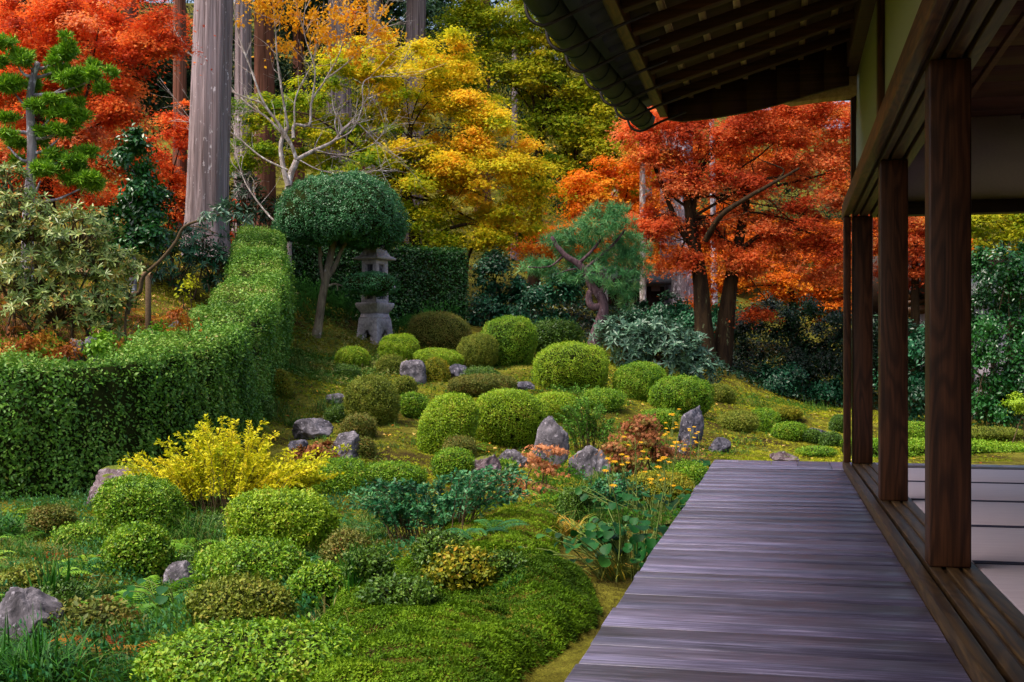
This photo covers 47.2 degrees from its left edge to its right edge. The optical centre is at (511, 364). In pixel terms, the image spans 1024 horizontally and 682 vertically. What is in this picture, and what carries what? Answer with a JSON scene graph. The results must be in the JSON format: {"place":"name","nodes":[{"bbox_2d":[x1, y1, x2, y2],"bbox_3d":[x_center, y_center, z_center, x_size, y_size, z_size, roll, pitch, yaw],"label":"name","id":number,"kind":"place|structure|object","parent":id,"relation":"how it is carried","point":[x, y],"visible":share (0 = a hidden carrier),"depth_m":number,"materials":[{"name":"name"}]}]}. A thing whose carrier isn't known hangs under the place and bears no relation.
{"place":"outdoors","nodes":[
{"label":"outdoors","id":0,"kind":"place"},
{"bbox_2d":[0,1,1023,681],"bbox_3d":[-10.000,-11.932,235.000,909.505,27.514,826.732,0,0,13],"label":"ground","id":1,"kind":"structure","parent":0,"point":[562,665],"depth_m":18.13,"materials":[{"name":"plant"}]},
{"bbox_2d":[0,560,61,589],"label":"azalea bush","id":2,"kind":"object","parent":1,"relation":"on","point":[19,573],"visible":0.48,"depth_m":6.46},
{"bbox_2d":[0,587,63,647],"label":"rock","id":3,"kind":"object","parent":1,"relation":"on","point":[17,604],"visible":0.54,"depth_m":5.24,"materials":[{"name":"stone"}]},
{"bbox_2d":[24,500,79,534],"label":"azalea bush","id":4,"kind":"object","parent":1,"relation":"on","point":[44,517],"visible":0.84,"depth_m":8.80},
{"bbox_2d":[0,27,121,281],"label":"cloud pruned tree","id":5,"kind":"object","parent":1,"relation":"on","point":[77,78],"visible":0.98,"depth_m":15.37,"materials":[{"name":"green plant"}]},
{"bbox_2d":[0,159,148,345],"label":"rhododendron","id":6,"kind":"object","parent":1,"relation":"on","point":[44,231],"visible":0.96,"depth_m":14.02,"materials":[{"name":"green plant"}]},
{"bbox_2d":[0,602,149,681],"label":"grass tuft","id":7,"kind":"object","parent":1,"relation":"on","point":[15,655],"visible":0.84,"depth_m":4.69,"materials":[{"name":"plant"}]},
{"bbox_2d":[46,517,111,551],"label":"azalea bush","id":8,"kind":"object","parent":1,"relation":"on","point":[75,532],"visible":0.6,"depth_m":8.19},
{"bbox_2d":[0,318,176,363],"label":"shrub","id":9,"kind":"object","parent":1,"relation":"on","point":[94,345],"visible":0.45,"depth_m":13.53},
{"bbox_2d":[39,590,147,650],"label":"azalea bush","id":10,"kind":"object","parent":1,"relation":"on","point":[93,611],"visible":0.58,"depth_m":5.30,"materials":[{"name":"plant"}]},
{"bbox_2d":[0,277,191,358],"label":"weeds","id":11,"kind":"object","parent":1,"relation":"on","point":[20,323],"visible":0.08,"depth_m":15.48,"materials":[{"name":"orange plant"}]},
{"bbox_2d":[0,0,192,216],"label":"maples","id":12,"kind":"object","parent":1,"relation":"on","point":[102,10],"visible":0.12,"depth_m":32.10,"materials":[{"name":"red plant"}]},
{"bbox_2d":[0,307,206,362],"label":"shrub","id":13,"kind":"object","parent":1,"relation":"on","point":[65,350],"visible":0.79,"depth_m":13.36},
{"bbox_2d":[0,0,215,267],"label":"maple tree","id":14,"kind":"object","parent":1,"relation":"on","point":[130,45],"visible":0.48,"depth_m":21.34,"materials":[{"name":"red plant"}]},
{"bbox_2d":[72,119,189,291],"bbox_3d":[-6.417,-2.583,19.542,1.903,2.908,1.402,0,0,30],"label":"camellia tree","id":15,"kind":"object","parent":1,"relation":"on","point":[141,199],"visible":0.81,"depth_m":19.38,"materials":[{"name":"green plant"}]},
{"bbox_2d":[12,0,253,199],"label":"cedar tree","id":16,"kind":"object","parent":1,"relation":"on","point":[161,92],"visible":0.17,"depth_m":35.37,"materials":[{"name":"brown plant"}]},
{"bbox_2d":[98,518,177,579],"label":"azalea bush","id":17,"kind":"object","parent":1,"relation":"on","point":[148,546],"visible":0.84,"depth_m":6.84,"materials":[{"name":"plant"}]},
{"bbox_2d":[87,472,191,533],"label":"azalea bush","id":18,"kind":"object","parent":1,"relation":"on","point":[124,499],"visible":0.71,"depth_m":8.61,"materials":[{"name":"plant"}]},
{"bbox_2d":[0,221,297,499],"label":"clipped hedge","id":19,"kind":"object","parent":1,"relation":"on","point":[66,428],"visible":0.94,"depth_m":12.12,"materials":[{"name":"green plant"}]},
{"bbox_2d":[111,100,248,242],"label":"maple tree","id":20,"kind":"object","parent":1,"relation":"on","point":[179,132],"visible":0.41,"depth_m":27.90,"materials":[{"name":"red plant"}]},
{"bbox_2d":[173,0,186,226],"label":"cedar tree","id":21,"kind":"object","parent":1,"relation":"on","point":[179,94],"visible":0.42,"depth_m":28.88,"materials":[{"name":"brown plant"}]},
{"bbox_2d":[136,221,233,299],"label":"rhododendron","id":22,"kind":"object","parent":1,"relation":"on","point":[193,248],"visible":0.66,"depth_m":22.34,"materials":[{"name":"green plant"}]},
{"bbox_2d":[124,194,253,314],"bbox_3d":[-4.152,-1.437,15.279,1.664,1.575,0.596,0,0,13],"label":"leaning branch","id":23,"kind":"object","parent":1,"relation":"on","point":[223,214],"visible":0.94,"depth_m":15.18,"materials":[{"name":"brown plant"}]},
{"bbox_2d":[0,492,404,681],"bbox_3d":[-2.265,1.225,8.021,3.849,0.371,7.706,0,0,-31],"label":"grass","id":24,"kind":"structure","parent":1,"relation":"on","point":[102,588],"depth_m":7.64,"materials":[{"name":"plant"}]},
{"bbox_2d":[179,0,233,257],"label":"cedar tree","id":25,"kind":"object","parent":1,"relation":"on","point":[208,166],"visible":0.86,"depth_m":24.24,"materials":[{"name":"grey plant"}]},
{"bbox_2d":[140,0,299,234],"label":"cedar tree","id":26,"kind":"object","parent":1,"relation":"on","point":[245,34],"visible":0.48,"depth_m":30.82,"materials":[{"name":"brown plant"}]},
{"bbox_2d":[115,413,351,513],"bbox_3d":[-2.460,0.864,10.204,1.949,0.912,1.264,0,0,13],"label":"shrub","id":27,"kind":"object","parent":1,"relation":"on","point":[237,475],"visible":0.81,"depth_m":10.02,"materials":[{"name":"yellow plant"}]},
{"bbox_2d":[181,570,299,628],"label":"azalea bush","id":28,"kind":"object","parent":1,"relation":"on","point":[245,595],"visible":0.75,"depth_m":5.51,"materials":[{"name":"plant"}]},
{"bbox_2d":[123,612,373,681],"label":"azalea bush","id":29,"kind":"object","parent":1,"relation":"on","point":[262,650],"visible":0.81,"depth_m":4.56,"materials":[{"name":"plant"}]},
{"bbox_2d":[187,533,309,588],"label":"azalea bush","id":30,"kind":"object","parent":1,"relation":"on","point":[252,555],"visible":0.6,"depth_m":6.53,"materials":[{"name":"plant"}]},
{"bbox_2d":[229,166,280,237],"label":"rhododendron","id":31,"kind":"object","parent":1,"relation":"on","point":[264,218],"visible":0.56,"depth_m":26.86,"materials":[{"name":"green plant"}]},
{"bbox_2d":[253,0,275,228],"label":"cedar tree","id":32,"kind":"object","parent":1,"relation":"on","point":[266,80],"visible":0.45,"depth_m":31.76,"materials":[{"name":"brown plant"}]},
{"bbox_2d":[0,494,541,681],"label":"moss","id":33,"kind":"object","parent":1,"relation":"on","point":[90,513],"visible":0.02,"depth_m":8.16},
{"bbox_2d":[0,486,547,681],"bbox_3d":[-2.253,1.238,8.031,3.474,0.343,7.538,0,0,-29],"label":"weeds","id":34,"kind":"object","parent":1,"relation":"on","point":[157,611],"visible":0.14,"depth_m":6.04,"materials":[{"name":"green plant"}]},
{"bbox_2d":[187,0,366,190],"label":"cedar tree","id":35,"kind":"object","parent":1,"relation":"on","point":[285,74],"visible":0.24,"depth_m":37.82,"materials":[{"name":"brown plant"}]},
{"bbox_2d":[221,484,341,554],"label":"azalea bush","id":36,"kind":"object","parent":1,"relation":"on","point":[302,516],"visible":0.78,"depth_m":7.99,"materials":[{"name":"plant"}]},
{"bbox_2d":[151,0,442,265],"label":"bare tree","id":37,"kind":"object","parent":1,"relation":"on","point":[355,55],"visible":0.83,"depth_m":26.00,"materials":[{"name":"grey plant"}]},
{"bbox_2d":[279,556,347,615],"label":"azalea bush","id":38,"kind":"object","parent":1,"relation":"on","point":[326,579],"visible":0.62,"depth_m":5.98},
{"bbox_2d":[270,167,413,337],"bbox_3d":[-3.549,-2.303,24.315,2.879,3.528,2.512,0,0,13],"label":"topiary tree","id":39,"kind":"object","parent":1,"relation":"on","point":[359,211],"visible":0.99,"depth_m":23.68,"materials":[{"name":"green plant"}]},
{"bbox_2d":[309,452,376,494],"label":"azalea bush","id":40,"kind":"object","parent":1,"relation":"on","point":[355,473],"visible":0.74,"depth_m":11.46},
{"bbox_2d":[282,308,407,384],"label":"undergrowth","id":41,"kind":"object","parent":1,"relation":"on","point":[331,361],"visible":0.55,"depth_m":22.27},
{"bbox_2d":[318,525,374,563],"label":"azalea bush","id":42,"kind":"object","parent":1,"relation":"on","point":[342,539],"visible":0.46,"depth_m":7.30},
{"bbox_2d":[337,542,398,586],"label":"azalea bush","id":43,"kind":"object","parent":1,"relation":"on","point":[369,565],"visible":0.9,"depth_m":5.82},
{"bbox_2d":[341,373,401,425],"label":"azalea bush","id":44,"kind":"object","parent":1,"relation":"on","point":[378,398],"visible":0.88,"depth_m":15.76,"materials":[{"name":"plant"}]},
{"bbox_2d":[353,247,395,344],"bbox_3d":[-2.944,-2.132,25.200,0.674,3.508,0.674,0,0,32],"label":"stone lantern","id":45,"kind":"object","parent":1,"relation":"on","point":[374,321],"visible":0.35,"depth_m":25.02,"materials":[{"name":"stone"}]},
{"bbox_2d":[291,270,465,332],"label":"undergrowth","id":46,"kind":"object","parent":1,"relation":"on","point":[334,302],"visible":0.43,"depth_m":25.89,"materials":[{"name":"green plant"}]},
{"bbox_2d":[291,240,470,323],"bbox_3d":[-3.509,-1.963,27.086,5.114,2.251,1.302,0,0,-18],"label":"clipped hedge","id":47,"kind":"object","parent":1,"relation":"on","point":[436,275],"visible":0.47,"depth_m":27.06,"materials":[{"name":"green plant"}]},
{"bbox_2d":[274,0,507,175],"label":"cedar tree","id":48,"kind":"object","parent":1,"relation":"on","point":[397,13],"visible":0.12,"depth_m":38.67,"materials":[{"name":"brown plant"}]},
{"bbox_2d":[366,458,428,488],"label":"azalea bush","id":49,"kind":"object","parent":1,"relation":"on","point":[388,471],"visible":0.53,"depth_m":11.74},
{"bbox_2d":[354,568,443,607],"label":"azalea bush","id":50,"kind":"object","parent":1,"relation":"on","point":[397,589],"visible":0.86,"depth_m":5.48,"materials":[{"name":"plant"}]},
{"bbox_2d":[377,333,420,360],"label":"azalea bush","id":51,"kind":"object","parent":1,"relation":"on","point":[404,345],"visible":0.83,"depth_m":23.00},
{"bbox_2d":[229,22,581,298],"bbox_3d":[-2.880,-4.855,29.261,9.136,7.136,4.706,0,0,13],"label":"maple tree","id":52,"kind":"object","parent":1,"relation":"on","point":[450,171],"visible":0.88,"depth_m":29.00,"materials":[{"name":"yellow plant"}]},
{"bbox_2d":[315,0,503,173],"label":"cedar tree","id":53,"kind":"object","parent":1,"relation":"on","point":[337,27],"visible":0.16,"depth_m":32.71,"materials":[{"name":"brown plant"}]},
{"bbox_2d":[399,0,425,247],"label":"cedar tree","id":54,"kind":"object","parent":1,"relation":"on","point":[416,9],"visible":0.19,"depth_m":33.75,"materials":[{"name":"brown plant"}]},
{"bbox_2d":[347,467,527,543],"bbox_3d":[-0.509,1.003,8.259,1.260,0.594,0.866,0,0,-17],"label":"shrub","id":55,"kind":"object","parent":1,"relation":"on","point":[391,512],"visible":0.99,"depth_m":8.22,"materials":[{"name":"teal plant"}]},
{"bbox_2d":[409,529,466,572],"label":"azalea bush","id":56,"kind":"object","parent":1,"relation":"on","point":[428,544],"visible":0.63,"depth_m":6.24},
{"bbox_2d":[406,311,472,349],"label":"azalea bush","id":57,"kind":"object","parent":1,"relation":"on","point":[447,330],"visible":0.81,"depth_m":24.72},
{"bbox_2d":[416,391,478,454],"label":"azalea bush","id":58,"kind":"object","parent":1,"relation":"on","point":[444,417],"visible":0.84,"depth_m":14.19,"materials":[{"name":"plant"}]},
{"bbox_2d":[429,445,475,483],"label":"azalea bush","id":59,"kind":"object","parent":1,"relation":"on","point":[448,460],"visible":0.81,"depth_m":12.38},
{"bbox_2d":[306,537,603,681],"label":"hair moss","id":60,"kind":"object","parent":1,"relation":"on","point":[538,563],"visible":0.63,"depth_m":5.05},
{"bbox_2d":[420,539,500,590],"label":"azalea bush","id":61,"kind":"object","parent":1,"relation":"on","point":[465,566],"visible":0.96,"depth_m":6.06,"materials":[{"name":"plant"}]},
{"bbox_2d":[456,332,499,366],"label":"azalea bush","id":62,"kind":"object","parent":1,"relation":"on","point":[479,349],"visible":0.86,"depth_m":22.45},
{"bbox_2d":[446,372,517,396],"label":"azalea bush","id":63,"kind":"object","parent":1,"relation":"on","point":[474,384],"visible":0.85,"depth_m":19.07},
{"bbox_2d":[442,497,560,556],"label":"hair moss","id":64,"kind":"object","parent":1,"relation":"on","point":[518,534],"visible":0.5,"depth_m":7.85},
{"bbox_2d":[481,315,537,366],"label":"azalea bush","id":65,"kind":"object","parent":1,"relation":"on","point":[515,337],"visible":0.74,"depth_m":22.80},
{"bbox_2d":[474,387,547,447],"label":"azalea bush","id":66,"kind":"object","parent":1,"relation":"on","point":[512,417],"visible":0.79,"depth_m":15.18,"materials":[{"name":"plant"}]},
{"bbox_2d":[2,0,1022,256],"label":"wood","id":67,"kind":"object","parent":1,"relation":"on","point":[520,112],"visible":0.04,"depth_m":52.28,"materials":[{"name":"plant"}]},
{"bbox_2d":[484,442,577,495],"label":"shrub","id":68,"kind":"object","parent":1,"relation":"on","point":[536,462],"visible":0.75,"depth_m":11.54,"materials":[{"name":"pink plant"}]},
{"bbox_2d":[465,245,601,326],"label":"shrub","id":69,"kind":"object","parent":1,"relation":"on","point":[518,294],"visible":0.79,"depth_m":27.96,"materials":[{"name":"green plant"}]},
{"bbox_2d":[413,0,657,289],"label":"maple tree","id":70,"kind":"object","parent":1,"relation":"on","point":[584,132],"visible":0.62,"depth_m":33.63,"materials":[{"name":"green plant"}]},
{"bbox_2d":[532,416,569,465],"bbox_3d":[0.455,0.931,13.777,0.442,0.676,0.346,0,0,13],"label":"rock","id":71,"kind":"object","parent":1,"relation":"on","point":[550,431],"visible":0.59,"depth_m":13.65,"materials":[{"name":"stone"}]},
{"bbox_2d":[276,354,825,513],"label":"grass","id":72,"kind":"structure","parent":1,"relation":"on","point":[414,441],"depth_m":16.99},
{"bbox_2d":[277,345,828,466],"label":"weeds","id":73,"kind":"object","parent":1,"relation":"on","point":[801,406],"visible":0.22,"depth_m":19.00,"materials":[{"name":"green plant"}]},
{"bbox_2d":[532,315,585,353],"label":"azalea bush","id":74,"kind":"object","parent":1,"relation":"on","point":[554,330],"visible":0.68,"depth_m":24.01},
{"bbox_2d":[531,338,609,390],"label":"azalea bush","id":75,"kind":"object","parent":1,"relation":"on","point":[568,363],"visible":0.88,"depth_m":19.79,"materials":[{"name":"plant"}]},
{"bbox_2d":[514,196,657,347],"bbox_3d":[1.469,-1.811,23.687,2.959,3.141,1.907,0,0,13],"label":"pine tree","id":76,"kind":"object","parent":1,"relation":"on","point":[626,255],"visible":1,"depth_m":23.57,"materials":[{"name":"green plant"}]},
{"bbox_2d":[554,397,620,452],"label":"shrub","id":77,"kind":"object","parent":1,"relation":"on","point":[587,431],"visible":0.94,"depth_m":15.18,"materials":[{"name":"green plant"}]},
{"bbox_2d":[518,456,669,581],"bbox_3d":[0.695,0.920,7.218,1.331,0.762,1.636,0,0,13],"label":"leopard plant","id":78,"kind":"object","parent":1,"relation":"on","point":[639,549],"visible":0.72,"depth_m":6.99,"materials":[{"name":"green plant"}]},
{"bbox_2d":[498,153,702,323],"bbox_3d":[2.385,-3.350,31.470,5.952,4.900,3.237,0,0,-17],"label":"maple tree","id":79,"kind":"object","parent":1,"relation":"on","point":[593,192],"visible":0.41,"depth_m":31.28,"materials":[{"name":"orange plant"}]},
{"bbox_2d":[580,470,650,512],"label":"shrub","id":80,"kind":"object","parent":1,"relation":"on","point":[605,491],"visible":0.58,"depth_m":10.25,"materials":[{"name":"teal plant"}]},
{"bbox_2d":[540,436,691,524],"bbox_3d":[1.046,0.969,9.864,1.044,0.773,1.476,0,0,-32],"label":"leopard plant","id":81,"kind":"object","parent":1,"relation":"on","point":[672,505],"visible":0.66,"depth_m":9.64,"materials":[{"name":"green plant"}]},
{"bbox_2d":[531,451,706,528],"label":"weeds","id":82,"kind":"object","parent":1,"relation":"on","point":[575,476],"visible":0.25,"depth_m":11.25,"materials":[{"name":"green plant"}]},
{"bbox_2d":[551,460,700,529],"bbox_3d":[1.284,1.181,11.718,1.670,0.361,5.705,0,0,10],"label":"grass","id":83,"kind":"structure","parent":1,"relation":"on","point":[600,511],"depth_m":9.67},
{"bbox_2d":[591,267,671,308],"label":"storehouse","id":84,"kind":"structure","parent":1,"relation":"on","point":[655,286],"depth_m":35.46,"materials":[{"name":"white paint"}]},
{"bbox_2d":[256,326,1013,525],"bbox_3d":[3.567,0.241,18.819,14.898,2.284,17.552,0,0,-9],"label":"moss","id":85,"kind":"object","parent":1,"relation":"on","point":[813,458],"visible":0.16,"depth_m":17.47,"materials":[{"name":"plant"}]},
{"bbox_2d":[595,411,680,479],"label":"shrub","id":86,"kind":"object","parent":1,"relation":"on","point":[639,425],"visible":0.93,"depth_m":12.32,"materials":[{"name":"orange plant"}]},
{"bbox_2d":[611,360,667,400],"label":"azalea bush","id":87,"kind":"object","parent":1,"relation":"on","point":[635,379],"visible":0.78,"depth_m":19.77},
{"bbox_2d":[587,312,726,383],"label":"rhododendron","id":88,"kind":"object","parent":1,"relation":"on","point":[632,339],"visible":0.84,"depth_m":22.76,"materials":[{"name":"green plant"}]},
{"bbox_2d":[624,469,695,509],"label":"azalea bush","id":89,"kind":"object","parent":1,"relation":"on","point":[677,480],"visible":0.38,"depth_m":10.48,"materials":[{"name":"plant"}]},
{"bbox_2d":[614,289,744,341],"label":"shrub","id":90,"kind":"object","parent":1,"relation":"on","point":[684,312],"visible":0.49,"depth_m":29.76,"materials":[{"name":"green plant"}]},
{"bbox_2d":[645,373,715,414],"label":"azalea bush","id":91,"kind":"object","parent":1,"relation":"on","point":[683,393],"visible":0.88,"depth_m":19.31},
{"bbox_2d":[670,131,693,306],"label":"cedar tree","id":92,"kind":"object","parent":1,"relation":"on","point":[680,285],"visible":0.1,"depth_m":34.73,"materials":[{"name":"white plant"}]},
{"bbox_2d":[465,291,982,418],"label":"undergrowth","id":93,"kind":"object","parent":1,"relation":"on","point":[738,372],"visible":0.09,"depth_m":30.68,"materials":[{"name":"green plant"}]},
{"bbox_2d":[543,101,976,316],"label":"maples","id":94,"kind":"object","parent":1,"relation":"on","point":[769,154],"visible":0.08,"depth_m":43.46,"materials":[{"name":"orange plant"}]},
{"bbox_2d":[596,101,924,367],"bbox_3d":[5.773,-3.303,26.966,7.983,6.779,3.660,0,0,13],"label":"maple tree","id":95,"kind":"object","parent":1,"relation":"on","point":[693,226],"visible":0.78,"depth_m":26.79,"materials":[{"name":"red plant"}]},
{"bbox_2d":[683,232,851,352],"bbox_3d":[7.601,-1.942,33.039,6.879,3.627,3.121,0,0,4],"label":"maple tree","id":96,"kind":"object","parent":1,"relation":"on","point":[780,281],"visible":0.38,"depth_m":32.74,"materials":[{"name":"orange plant"}]},
{"bbox_2d":[523,0,1023,681],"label":"temple hall","id":97,"kind":"structure","parent":1,"relation":"on","point":[861,566],"depth_m":4.97,"materials":[{"name":"brown wood"}]},
{"bbox_2d":[908,481,1023,501],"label":"tatami mat","id":98,"kind":"object","parent":97,"relation":"on","point":[982,491],"visible":0.32,"depth_m":6.39,"materials":[{"name":"wicker"}]},
{"bbox_2d":[908,467,1023,482],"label":"tatami mat","id":99,"kind":"object","parent":97,"relation":"on","point":[988,475],"visible":0.15,"depth_m":7.32,"materials":[{"name":"wicker"}]},
{"bbox_2d":[912,499,1023,526],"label":"tatami mat","id":100,"kind":"object","parent":97,"relation":"on","point":[998,513],"visible":0.29,"depth_m":5.48,"materials":[{"name":"wicker"}]},
{"bbox_2d":[971,525,1023,563],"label":"tatami mat","id":101,"kind":"object","parent":97,"relation":"on","point":[1000,544],"visible":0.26,"depth_m":4.50,"materials":[{"name":"wicker"}]},
{"bbox_2d":[974,562,1023,614],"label":"tatami mat","id":102,"kind":"object","parent":97,"relation":"on","point":[1006,580],"visible":0.53,"depth_m":3.79,"materials":[{"name":"wicker"}]},
{"bbox_2d":[713,289,877,399],"bbox_3d":[7.364,-0.449,28.975,5.237,2.835,2.701,0,0,-6],"label":"shrub","id":103,"kind":"object","parent":1,"relation":"on","point":[825,357],"visible":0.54,"depth_m":28.68,"materials":[{"name":"green plant"}]},
{"bbox_2d":[749,358,851,406],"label":"shrub","id":104,"kind":"object","parent":1,"relation":"on","point":[786,377],"visible":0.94,"depth_m":27.30,"materials":[{"name":"green plant"}]},
{"bbox_2d":[851,216,976,406],"bbox_3d":[9.364,-1.292,27.595,3.351,4.946,2.430,0,0,13],"label":"maple tree","id":105,"kind":"object","parent":1,"relation":"on","point":[916,272],"visible":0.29,"depth_m":27.40,"materials":[{"name":"orange plant"}]},
{"bbox_2d":[873,318,975,421],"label":"shrub","id":106,"kind":"object","parent":1,"relation":"on","point":[916,362],"visible":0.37,"depth_m":23.28,"materials":[{"name":"green plant"}]},
{"bbox_2d":[840,434,1023,457],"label":"clipped hedge","id":107,"kind":"object","parent":1,"relation":"on","point":[916,446],"visible":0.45,"depth_m":16.89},
{"bbox_2d":[971,239,1023,428],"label":"shrub","id":108,"kind":"object","parent":1,"relation":"on","point":[1008,279],"visible":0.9,"depth_m":22.33,"materials":[{"name":"green plant"}]},
{"bbox_2d":[971,214,1023,424],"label":"maple tree","id":109,"kind":"object","parent":1,"relation":"on","point":[1016,226],"visible":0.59,"depth_m":24.76,"materials":[{"name":"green plant"}]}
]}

